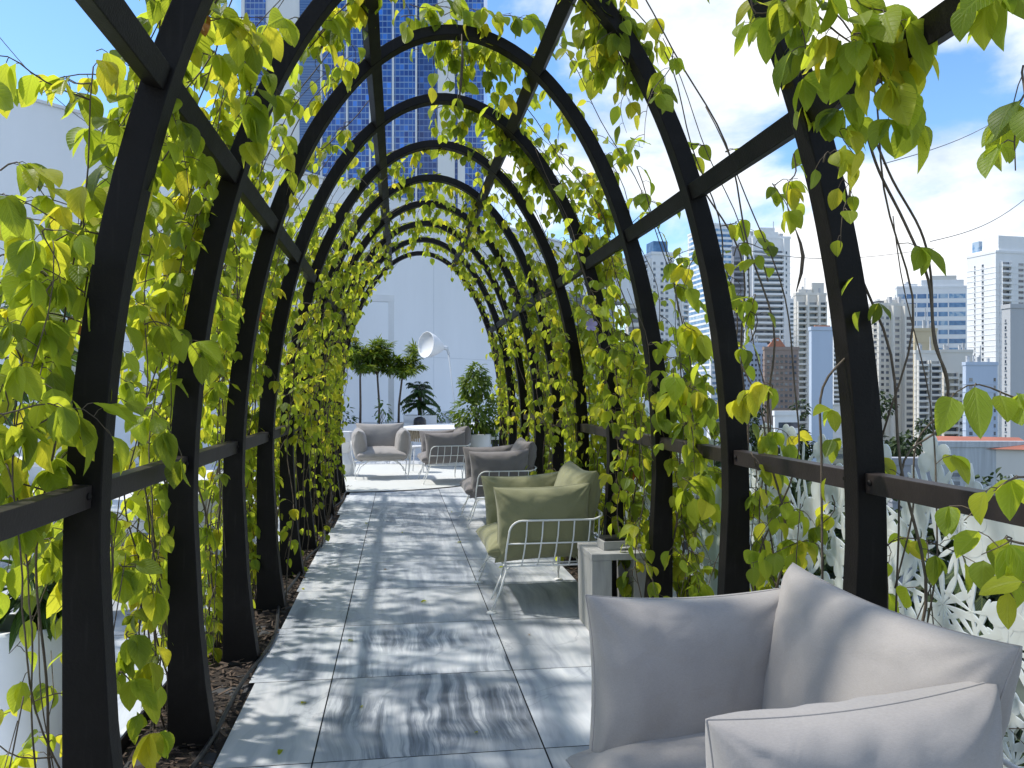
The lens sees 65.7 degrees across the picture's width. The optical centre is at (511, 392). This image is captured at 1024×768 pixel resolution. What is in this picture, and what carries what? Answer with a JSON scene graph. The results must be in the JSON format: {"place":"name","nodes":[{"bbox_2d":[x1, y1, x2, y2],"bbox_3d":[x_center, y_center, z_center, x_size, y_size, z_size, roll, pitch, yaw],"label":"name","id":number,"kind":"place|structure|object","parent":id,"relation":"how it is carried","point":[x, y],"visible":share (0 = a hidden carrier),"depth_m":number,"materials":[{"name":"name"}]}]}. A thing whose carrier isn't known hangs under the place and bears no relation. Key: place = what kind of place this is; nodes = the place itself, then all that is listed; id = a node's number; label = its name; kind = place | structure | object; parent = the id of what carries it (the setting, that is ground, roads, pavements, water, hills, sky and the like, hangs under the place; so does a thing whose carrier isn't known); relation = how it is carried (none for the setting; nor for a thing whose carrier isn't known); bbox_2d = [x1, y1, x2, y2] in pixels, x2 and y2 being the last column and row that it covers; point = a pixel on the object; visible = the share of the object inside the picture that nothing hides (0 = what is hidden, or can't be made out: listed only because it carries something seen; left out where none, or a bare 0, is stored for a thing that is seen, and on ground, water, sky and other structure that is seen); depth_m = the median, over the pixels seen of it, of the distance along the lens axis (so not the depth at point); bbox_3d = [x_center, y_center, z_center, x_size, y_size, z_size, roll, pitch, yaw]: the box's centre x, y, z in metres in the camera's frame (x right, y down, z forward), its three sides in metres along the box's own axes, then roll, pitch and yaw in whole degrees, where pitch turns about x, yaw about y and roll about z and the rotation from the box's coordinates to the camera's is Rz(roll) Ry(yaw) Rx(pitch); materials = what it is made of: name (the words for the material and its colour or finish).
{"place":"outdoors","nodes":[
{"label":"outdoors","id":0,"kind":"place"},
{"bbox_2d":[0,314,77,425],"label":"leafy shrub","id":1,"kind":"object","parent":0,"point":[26,399],"visible":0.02,"depth_m":5.08,"materials":[{"name":"green plant"}]},
{"bbox_2d":[0,433,676,737],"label":"terrace floor","id":2,"kind":"structure","parent":0,"point":[125,715],"depth_m":5.09,"materials":[{"name":"stone"}]},
{"bbox_2d":[0,439,41,495],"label":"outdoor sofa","id":3,"kind":"object","parent":2,"relation":"on","point":[33,472],"depth_m":9.36,"materials":[{"name":"grey fabric"}]},
{"bbox_2d":[0,555,61,767],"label":"potted plant","id":4,"kind":"object","parent":2,"relation":"on","point":[13,667],"visible":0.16,"depth_m":2.87,"materials":[{"name":"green plant"}]},
{"bbox_2d":[0,269,78,469],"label":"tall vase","id":5,"kind":"object","parent":2,"relation":"on","point":[73,367],"visible":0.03,"depth_m":6.50,"materials":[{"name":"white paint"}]},
{"bbox_2d":[8,470,222,571],"bbox_3d":[-3.451,1.200,7.590,1.160,0.600,3.260,0,0,-8],"label":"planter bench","id":6,"kind":"object","parent":2,"relation":"on","point":[114,507],"visible":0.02,"depth_m":6.55,"materials":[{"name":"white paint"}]},
{"bbox_2d":[281,294,393,421],"bbox_3d":[-4.456,-0.513,20.250,2.900,4.025,0.166,0,0,-15],"label":"portal frame","id":7,"kind":"object","parent":2,"relation":"on","point":[389,299],"visible":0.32,"depth_m":20.52,"materials":[{"name":"white paint"}]},
{"bbox_2d":[254,464,464,492],"bbox_3d":[-2.575,1.494,14.229,4.690,0.012,4.690,0,0,-8],"label":"round rug","id":8,"kind":"object","parent":2,"relation":"on","point":[381,477],"visible":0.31,"depth_m":13.76,"materials":[{"name":"white fabric"}]},
{"bbox_2d":[342,431,356,475],"bbox_3d":[-3.021,1.100,14.295,0.437,0.800,0.448,0,0,-8],"label":"faceted stool","id":9,"kind":"object","parent":8,"relation":"on","point":[347,458],"visible":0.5,"depth_m":14.16,"materials":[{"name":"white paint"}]},
{"bbox_2d":[351,423,411,479],"bbox_3d":[-2.306,1.022,13.966,1.044,0.956,0.856,0,0,-12],"label":"armchair","id":10,"kind":"object","parent":8,"relation":"on","point":[381,442],"visible":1,"depth_m":13.74,"materials":[{"name":"grey fabric"}]},
{"bbox_2d":[417,424,470,484],"bbox_3d":[-1.142,1.022,13.322,0.855,0.956,1.044,0,0,-12],"label":"armchair","id":11,"kind":"object","parent":8,"relation":"on","point":[442,448],"visible":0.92,"depth_m":12.86,"materials":[{"name":"grey fabric"}]},
{"bbox_2d":[448,361,508,477],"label":"potted plant","id":12,"kind":"object","parent":8,"relation":"on","point":[483,427],"visible":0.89,"depth_m":13.36,"materials":[{"name":"green plant"}]},
{"bbox_2d":[341,334,396,457],"bbox_3d":[-3.466,-0.001,18.553,1.572,3.001,1.539,0,0,-8],"label":"potted tree","id":13,"kind":"object","parent":2,"relation":"on","point":[358,357],"visible":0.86,"depth_m":18.45,"materials":[{"name":"green plant"}]},
{"bbox_2d":[353,333,398,423],"bbox_3d":[-3.345,0.039,19.085,1.269,2.921,1.523,0,0,-8],"label":"potted tree","id":14,"kind":"object","parent":2,"relation":"on","point":[386,362],"visible":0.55,"depth_m":18.83,"materials":[{"name":"green plant"}]},
{"bbox_2d":[372,398,393,423],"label":"leafy shrub","id":15,"kind":"object","parent":2,"relation":"on","point":[389,417],"visible":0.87,"depth_m":17.87,"materials":[{"name":"green plant"}]},
{"bbox_2d":[381,338,429,455],"bbox_3d":[-2.577,0.068,19.071,1.238,2.864,1.561,0,0,-8],"label":"potted tree","id":16,"kind":"object","parent":2,"relation":"on","point":[403,370],"visible":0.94,"depth_m":19.01,"materials":[{"name":"green plant"}]},
{"bbox_2d":[413,417,425,456],"bbox_3d":[-2.172,1.035,18.700,0.320,0.930,0.320,0,0,-8],"label":"chair","id":17,"kind":"object","parent":2,"relation":"on","point":[419,420],"visible":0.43,"depth_m":18.55,"materials":[{"name":"white paint"}]},
{"bbox_2d":[400,381,440,424],"bbox_3d":[-2.256,0.612,19.353,1.047,1.775,1.134,0,0,-8],"label":"potted palm","id":18,"kind":"object","parent":2,"relation":"on","point":[420,391],"visible":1,"depth_m":19.22,"materials":[{"name":"green plant"}]},
{"bbox_2d":[418,332,457,422],"bbox_3d":[-1.600,0.039,19.198,0.637,2.922,1.801,0,0,31],"label":"giant lamp","id":19,"kind":"object","parent":2,"relation":"on","point":[430,344],"visible":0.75,"depth_m":18.56,"materials":[{"name":"white metal"}]},
{"bbox_2d":[403,424,495,465],"bbox_3d":[-1.262,1.100,16.421,2.000,0.800,2.000,0,0,-8],"label":"round table","id":20,"kind":"object","parent":2,"relation":"on","point":[413,430],"visible":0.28,"depth_m":15.89,"materials":[{"name":"white paint"}]},
{"bbox_2d":[624,438,714,579],"bbox_3d":[1.230,0.861,6.513,0.033,1.279,2.250,0,0,-8],"label":"screen panel","id":21,"kind":"object","parent":2,"relation":"on","point":[712,441],"visible":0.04,"depth_m":5.99,"materials":[{"name":"white metal"}]},
{"bbox_2d":[701,465,721,594],"bbox_3d":[1.309,0.990,5.155,0.040,1.020,0.420,0,0,-8],"label":"frosted screen","id":22,"kind":"object","parent":2,"relation":"on","point":[713,552],"visible":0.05,"depth_m":5.14,"materials":[{"name":"white glass"}]},
{"bbox_2d":[749,423,844,591],"bbox_3d":[1.540,0.837,4.334,0.033,1.326,1.210,0,0,-8],"label":"screen panel","id":23,"kind":"object","parent":2,"relation":"on","point":[834,553],"visible":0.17,"depth_m":4.09,"materials":[{"name":"white plastic"}]},
{"bbox_2d":[883,434,1023,767],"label":"screen panel","id":24,"kind":"object","parent":2,"relation":"on","point":[994,531],"visible":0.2,"depth_m":3.06,"materials":[{"name":"white plastic"}]},
{"bbox_2d":[241,0,486,220],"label":"glass skyscraper","id":25,"kind":"structure","parent":0,"point":[404,77],"depth_m":260.00,"materials":[{"name":"blue glass"}]},
{"bbox_2d":[114,461,700,767],"bbox_3d":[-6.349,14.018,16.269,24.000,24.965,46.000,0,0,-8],"label":"terrace slab","id":26,"kind":"structure","parent":0,"point":[209,758],"depth_m":4.20,"materials":[{"name":"concrete"}]},
{"bbox_2d":[121,541,279,753],"bbox_3d":[-1.843,1.498,4.685,0.011,0.065,15.795,0,0,-8],"label":"soil edging","id":27,"kind":"object","parent":26,"relation":"on","point":[125,742],"depth_m":3.42,"materials":[{"name":"brown soil"}]},
{"bbox_2d":[122,485,349,767],"bbox_3d":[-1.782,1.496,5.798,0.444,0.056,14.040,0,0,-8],"label":"bark mulch","id":28,"kind":"object","parent":26,"relation":"on","point":[221,731],"visible":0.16,"depth_m":4.10,"materials":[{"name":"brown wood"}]},
{"bbox_2d":[0,74,136,767],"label":"climbing vine","id":29,"kind":"object","parent":28,"relation":"on","point":[67,424],"visible":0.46,"depth_m":2.18,"materials":[{"name":"green plant"}]},
{"bbox_2d":[189,491,345,767],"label":"edging","id":30,"kind":"object","parent":28,"relation":"on","point":[200,756],"visible":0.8,"depth_m":4.10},
{"bbox_2d":[213,486,591,767],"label":"walkway","id":31,"kind":"structure","parent":26,"relation":"on","point":[435,712],"depth_m":4.48,"materials":[{"name":"stone"}]},
{"bbox_2d":[458,437,536,528],"bbox_3d":[-0.167,1.022,9.218,0.853,0.956,1.044,0,0,-8],"label":"armchair","id":32,"kind":"object","parent":31,"relation":"on","point":[517,457],"visible":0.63,"depth_m":8.76,"materials":[{"name":"grey fabric"}]},
{"bbox_2d":[0,0,1023,767],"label":"pergola","id":33,"kind":"object","parent":31,"relation":"on","point":[80,506],"visible":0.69,"depth_m":3.42,"materials":[{"name":"black metal"}]},
{"bbox_2d":[0,0,299,767],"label":"climbing vine","id":34,"kind":"object","parent":33,"relation":"attached to","point":[36,339],"visible":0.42,"depth_m":2.53,"materials":[{"name":"green plant"}]},
{"bbox_2d":[110,0,375,728],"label":"climbing vine","id":35,"kind":"object","parent":33,"relation":"attached to","point":[166,301],"visible":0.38,"depth_m":3.39,"materials":[{"name":"green plant"}]},
{"bbox_2d":[170,39,368,666],"bbox_3d":[-1.473,-0.200,4.784,1.344,3.804,1.616,0,0,-8],"label":"climbing vine","id":36,"kind":"object","parent":33,"relation":"attached to","point":[215,394],"visible":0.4,"depth_m":4.48,"materials":[{"name":"green plant"}]},
{"bbox_2d":[203,130,373,607],"bbox_3d":[-1.667,-0.116,5.829,1.124,3.891,1.479,0,0,45],"label":"climbing vine","id":37,"kind":"object","parent":33,"relation":"attached to","point":[253,529],"visible":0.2,"depth_m":5.63,"materials":[{"name":"green plant"}]},
{"bbox_2d":[246,158,406,577],"bbox_3d":[-1.647,-0.145,6.762,1.488,3.946,1.408,0,0,-8],"label":"climbing vine","id":38,"kind":"object","parent":33,"relation":"attached to","point":[306,351],"visible":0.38,"depth_m":6.51,"materials":[{"name":"green plant"}]},
{"bbox_2d":[253,174,411,546],"bbox_3d":[-1.780,-0.243,7.781,1.589,3.921,1.279,0,0,-8],"label":"climbing vine","id":39,"kind":"object","parent":33,"relation":"attached to","point":[316,427],"visible":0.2,"depth_m":7.68,"materials":[{"name":"green plant"}]},
{"bbox_2d":[294,199,402,531],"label":"climbing vine","id":40,"kind":"object","parent":33,"relation":"attached to","point":[324,446],"visible":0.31,"depth_m":8.76,"materials":[{"name":"green plant"}]},
{"bbox_2d":[311,240,402,513],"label":"climbing vine","id":41,"kind":"object","parent":33,"relation":"attached to","point":[338,399],"visible":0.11,"depth_m":9.96,"materials":[{"name":"green plant"}]},
{"bbox_2d":[322,251,395,502],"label":"climbing vine","id":42,"kind":"object","parent":33,"relation":"attached to","point":[342,471],"visible":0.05,"depth_m":10.80,"materials":[{"name":"green plant"}]},
{"bbox_2d":[359,216,483,281],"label":"trailing vine","id":43,"kind":"object","parent":33,"relation":"attached to","point":[415,236],"visible":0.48,"depth_m":10.01,"materials":[{"name":"green plant"}]},
{"bbox_2d":[367,235,477,284],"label":"trailing vine","id":44,"kind":"object","parent":33,"relation":"attached to","point":[411,246],"visible":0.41,"depth_m":11.18,"materials":[{"name":"green plant"}]},
{"bbox_2d":[361,195,485,253],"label":"trailing vine","id":45,"kind":"object","parent":33,"relation":"attached to","point":[438,221],"visible":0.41,"depth_m":8.95,"materials":[{"name":"green plant"}]},
{"bbox_2d":[355,171,506,248],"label":"trailing vine","id":46,"kind":"object","parent":33,"relation":"attached to","point":[431,190],"visible":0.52,"depth_m":8.06,"materials":[{"name":"green plant"}]},
{"bbox_2d":[360,138,518,215],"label":"trailing vine","id":47,"kind":"object","parent":33,"relation":"attached to","point":[434,154],"visible":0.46,"depth_m":6.92,"materials":[{"name":"green plant"}]},
{"bbox_2d":[302,0,654,144],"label":"trailing vine","id":48,"kind":"object","parent":33,"relation":"attached to","point":[603,49],"visible":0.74,"depth_m":3.85,"materials":[{"name":"green plant"}]},
{"bbox_2d":[399,0,567,117],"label":"trailing vine","id":49,"kind":"object","parent":33,"relation":"attached to","point":[492,61],"visible":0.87,"depth_m":4.82,"materials":[{"name":"green plant"}]},
{"bbox_2d":[449,248,530,443],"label":"climbing vine","id":50,"kind":"object","parent":33,"relation":"attached to","point":[473,282],"visible":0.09,"depth_m":12.01,"materials":[{"name":"green plant"}]},
{"bbox_2d":[435,239,548,445],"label":"climbing vine","id":51,"kind":"object","parent":33,"relation":"attached to","point":[501,384],"visible":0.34,"depth_m":11.08,"materials":[{"name":"green plant"}]},
{"bbox_2d":[453,226,546,470],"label":"climbing vine","id":52,"kind":"object","parent":33,"relation":"attached to","point":[528,377],"visible":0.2,"depth_m":9.79,"materials":[{"name":"green plant"}]},
{"bbox_2d":[428,105,582,225],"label":"trailing vine","id":53,"kind":"object","parent":33,"relation":"attached to","point":[495,135],"visible":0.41,"depth_m":5.96,"materials":[{"name":"green plant"}]},
{"bbox_2d":[443,203,569,474],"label":"climbing vine","id":54,"kind":"object","parent":33,"relation":"attached to","point":[497,270],"visible":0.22,"depth_m":9.00,"materials":[{"name":"green plant"}]},
{"bbox_2d":[464,174,597,538],"bbox_3d":[0.232,-0.181,8.017,1.462,3.903,1.339,0,0,-8],"label":"climbing vine","id":55,"kind":"object","parent":33,"relation":"attached to","point":[535,339],"visible":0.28,"depth_m":7.91,"materials":[{"name":"green plant"}]},
{"bbox_2d":[470,130,640,563],"bbox_3d":[0.392,-0.193,7.007,1.502,4.151,1.699,0,0,-8],"label":"climbing vine","id":56,"kind":"object","parent":33,"relation":"attached to","point":[568,393],"visible":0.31,"depth_m":6.89,"materials":[{"name":"green plant"}]},
{"bbox_2d":[488,88,674,543],"bbox_3d":[0.554,-0.222,5.928,1.518,4.069,1.634,0,0,-8],"label":"climbing vine","id":57,"kind":"object","parent":33,"relation":"attached to","point":[610,269],"visible":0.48,"depth_m":5.67,"materials":[{"name":"green plant"}]},
{"bbox_2d":[586,318,596,330],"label":"vine flower","id":58,"kind":"object","parent":57,"relation":"attached to","point":[590,324],"visible":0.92,"depth_m":5.54,"materials":[{"name":"purple plant"}]},
{"bbox_2d":[531,42,742,597],"bbox_3d":[0.738,-0.286,4.761,1.518,3.814,1.592,0,0,-8],"label":"climbing vine","id":59,"kind":"object","parent":33,"relation":"attached to","point":[689,403],"visible":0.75,"depth_m":4.68,"materials":[{"name":"green plant"}]},
{"bbox_2d":[572,0,834,591],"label":"climbing vine","id":60,"kind":"object","parent":33,"relation":"attached to","point":[764,560],"visible":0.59,"depth_m":3.49,"materials":[{"name":"green plant"}]},
{"bbox_2d":[722,245,934,258],"bbox_3d":[1.272,-0.605,3.300,0.884,0.132,0.003,0,0,43],"label":"trellis wire","id":61,"kind":"object","parent":33,"relation":"attached to","point":[820,258],"visible":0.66,"depth_m":3.31,"materials":[{"name":"metal"}]},
{"bbox_2d":[707,0,994,626],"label":"climbing vine","id":62,"kind":"object","parent":33,"relation":"attached to","point":[870,53],"visible":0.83,"depth_m":2.30,"materials":[{"name":"green plant"}]},
{"bbox_2d":[934,0,1023,743],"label":"climbing vine","id":63,"kind":"object","parent":33,"relation":"attached to","point":[983,23],"visible":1,"depth_m":1.72,"materials":[{"name":"green plant"}]},
{"bbox_2d":[474,460,602,614],"bbox_3d":[0.186,1.022,5.885,0.855,0.956,1.044,0,0,-8],"label":"armchair","id":64,"kind":"object","parent":31,"relation":"on","point":[545,515],"visible":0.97,"depth_m":5.42,"materials":[{"name":"green fabric"}]},
{"bbox_2d":[577,542,646,630],"bbox_3d":[0.661,1.250,5.124,0.400,0.500,0.400,0,0,-8],"label":"side table","id":65,"kind":"object","parent":31,"relation":"on","point":[594,569],"visible":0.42,"depth_m":4.95,"materials":[{"name":"white stone"}]},
{"bbox_2d":[597,534,640,549],"bbox_3d":[0.689,0.962,5.098,0.246,0.075,0.164,0,0,-12],"label":"condiment box","id":66,"kind":"object","parent":65,"relation":"on","point":[609,542],"visible":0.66,"depth_m":5.04,"materials":[{"name":"white plastic"}]},
{"bbox_2d":[566,562,1022,767],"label":"armchair","id":67,"kind":"object","parent":31,"relation":"on","point":[800,667],"visible":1,"depth_m":2.11,"materials":[{"name":"grey fabric"}]},
{"bbox_2d":[0,0,1023,341],"label":"sky","id":68,"kind":"structure","parent":0,"point":[949,195],"materials":[{"name":"white"}]},
{"bbox_2d":[625,299,641,366],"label":"apartment block","id":69,"kind":"structure","parent":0,"point":[629,329],"depth_m":190.00,"materials":[{"name":"white concrete"}]},
{"bbox_2d":[642,241,673,396],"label":"apartment tower","id":70,"kind":"structure","parent":0,"point":[655,258],"depth_m":260.92,"materials":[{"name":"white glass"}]},
{"bbox_2d":[674,254,688,376],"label":"apartment tower","id":71,"kind":"structure","parent":0,"point":[684,308],"depth_m":250.19,"materials":[{"name":"white concrete"}]},
{"bbox_2d":[687,223,733,444],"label":"glass tower","id":72,"kind":"structure","parent":0,"point":[696,319],"depth_m":335.25,"materials":[{"name":"glass"}]},
{"bbox_2d":[731,239,743,342],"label":"apartment tower","id":73,"kind":"structure","parent":0,"point":[737,274],"depth_m":300.19,"materials":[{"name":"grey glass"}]},
{"bbox_2d":[739,327,766,446],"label":"apartment block","id":74,"kind":"structure","parent":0,"point":[749,346],"depth_m":230.75,"materials":[{"name":"grey concrete"}]},
{"bbox_2d":[744,221,790,346],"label":"apartment tower","id":75,"kind":"structure","parent":0,"point":[776,299],"depth_m":280.51,"materials":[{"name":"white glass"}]},
{"bbox_2d":[762,330,798,426],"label":"apartment block","id":76,"kind":"structure","parent":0,"point":[782,381],"depth_m":220.55,"materials":[{"name":"grey concrete"}]},
{"bbox_2d":[772,411,800,488],"bbox_3d":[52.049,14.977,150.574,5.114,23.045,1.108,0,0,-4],"label":"modern house","id":77,"kind":"structure","parent":0,"point":[782,418],"depth_m":150.11,"materials":[{"name":"white concrete"}]},
{"bbox_2d":[790,296,793,346],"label":"apartment tower","id":78,"kind":"structure","parent":0,"point":[792,315],"depth_m":420.33,"materials":[{"name":"white concrete"}]},
{"bbox_2d":[793,278,826,444],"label":"apartment tower","id":79,"kind":"structure","parent":0,"point":[810,307],"depth_m":260.00,"materials":[{"name":"white concrete"}]},
{"bbox_2d":[808,325,832,464],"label":"blank block","id":80,"kind":"structure","parent":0,"point":[820,353],"depth_m":190.24,"materials":[{"name":"concrete"}]},
{"bbox_2d":[829,316,842,447],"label":"apartment tower","id":81,"kind":"structure","parent":0,"point":[836,407],"depth_m":380.39,"materials":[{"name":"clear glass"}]},
{"bbox_2d":[687,448,1023,756],"bbox_3d":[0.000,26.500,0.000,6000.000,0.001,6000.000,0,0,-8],"label":"ground","id":82,"kind":"structure","parent":0,"point":[1019,691],"depth_m":72.65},
{"bbox_2d":[0,99,633,460],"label":"white building","id":83,"kind":"structure","parent":82,"relation":"on","point":[434,299],"depth_m":23.57,"materials":[{"name":"clear concrete"}]},
{"bbox_2d":[746,404,766,451],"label":"tree","id":84,"kind":"object","parent":82,"relation":"on","point":[752,437],"visible":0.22,"depth_m":168.50,"materials":[{"name":"green plant"}]},
{"bbox_2d":[751,478,844,588],"bbox_3d":[6.204,14.123,18.343,5.908,24.768,4.775,0,0,-8],"label":"tree","id":85,"kind":"object","parent":82,"relation":"on","point":[794,494],"visible":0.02,"depth_m":17.60,"materials":[{"name":"green plant"}]},
{"bbox_2d":[788,399,814,486],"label":"tree","id":86,"kind":"object","parent":82,"relation":"on","point":[808,450],"visible":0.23,"depth_m":163.90,"materials":[{"name":"green plant"}]},
{"bbox_2d":[879,391,911,456],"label":"tree","id":87,"kind":"object","parent":82,"relation":"on","point":[885,415],"visible":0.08,"depth_m":128.47,"materials":[{"name":"green plant"}]},
{"bbox_2d":[816,499,993,623],"bbox_3d":[7.970,14.034,16.096,5.588,24.945,5.489,0,0,-8],"label":"tree","id":88,"kind":"object","parent":82,"relation":"on","point":[947,558],"visible":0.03,"depth_m":15.71,"materials":[{"name":"green plant"}]},
{"bbox_2d":[888,429,922,456],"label":"tree","id":89,"kind":"object","parent":82,"relation":"on","point":[902,447],"visible":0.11,"depth_m":109.74,"materials":[{"name":"green plant"}]},
{"bbox_2d":[913,417,936,456],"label":"tree","id":90,"kind":"object","parent":82,"relation":"on","point":[918,428],"visible":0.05,"depth_m":149.99,"materials":[{"name":"green plant"}]},
{"bbox_2d":[910,514,1023,766],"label":"tree","id":91,"kind":"object","parent":82,"relation":"on","point":[980,601],"visible":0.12,"depth_m":13.43,"materials":[{"name":"green plant"}]},
{"bbox_2d":[920,436,1023,482],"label":"tiled roof house","id":92,"kind":"structure","parent":82,"relation":"on","point":[1009,460],"depth_m":119.32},
{"bbox_2d":[943,467,1013,560],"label":"tree","id":93,"kind":"object","parent":82,"relation":"on","point":[990,477],"visible":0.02,"depth_m":79.97,"materials":[{"name":"green plant"}]},
{"bbox_2d":[938,441,1023,561],"bbox_3d":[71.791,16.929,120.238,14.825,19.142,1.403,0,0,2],"label":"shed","id":94,"kind":"structure","parent":82,"relation":"on","point":[980,456],"depth_m":119.78,"materials":[{"name":"white glass"}]},
{"bbox_2d":[868,295,915,446],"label":"apartment tower","id":95,"kind":"structure","parent":0,"point":[898,326],"depth_m":251.21,"materials":[{"name":"white concrete"}]},
{"bbox_2d":[887,457,934,601],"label":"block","id":96,"kind":"structure","parent":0,"point":[892,503],"depth_m":99.79,"materials":[{"name":"white concrete"}]},
{"bbox_2d":[913,308,937,450],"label":"apartment block","id":97,"kind":"structure","parent":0,"point":[923,334],"depth_m":235.14,"materials":[{"name":"concrete"}]},
{"bbox_2d":[913,337,941,456],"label":"apartment block","id":98,"kind":"structure","parent":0,"point":[932,366],"depth_m":228.00,"materials":[{"name":"white concrete"}]},
{"bbox_2d":[895,275,966,348],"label":"glass hotel","id":99,"kind":"structure","parent":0,"point":[950,304],"depth_m":338.03,"materials":[{"name":"glass"}]},
{"bbox_2d":[939,339,973,435],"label":"apartment block","id":100,"kind":"structure","parent":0,"point":[953,359],"depth_m":240.11,"materials":[{"name":"white concrete"}]},
{"bbox_2d":[962,346,997,436],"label":"apartment block","id":101,"kind":"structure","parent":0,"point":[978,371],"depth_m":215.01,"materials":[{"name":"white concrete"}]},
{"bbox_2d":[966,235,1023,436],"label":"apartment tower","id":102,"kind":"structure","parent":0,"point":[995,273],"depth_m":292.72,"materials":[{"name":"white concrete"}]},
{"bbox_2d":[1001,304,1023,439],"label":"blank slab","id":103,"kind":"structure","parent":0,"point":[1012,349],"depth_m":170.39,"materials":[{"name":"white concrete"}]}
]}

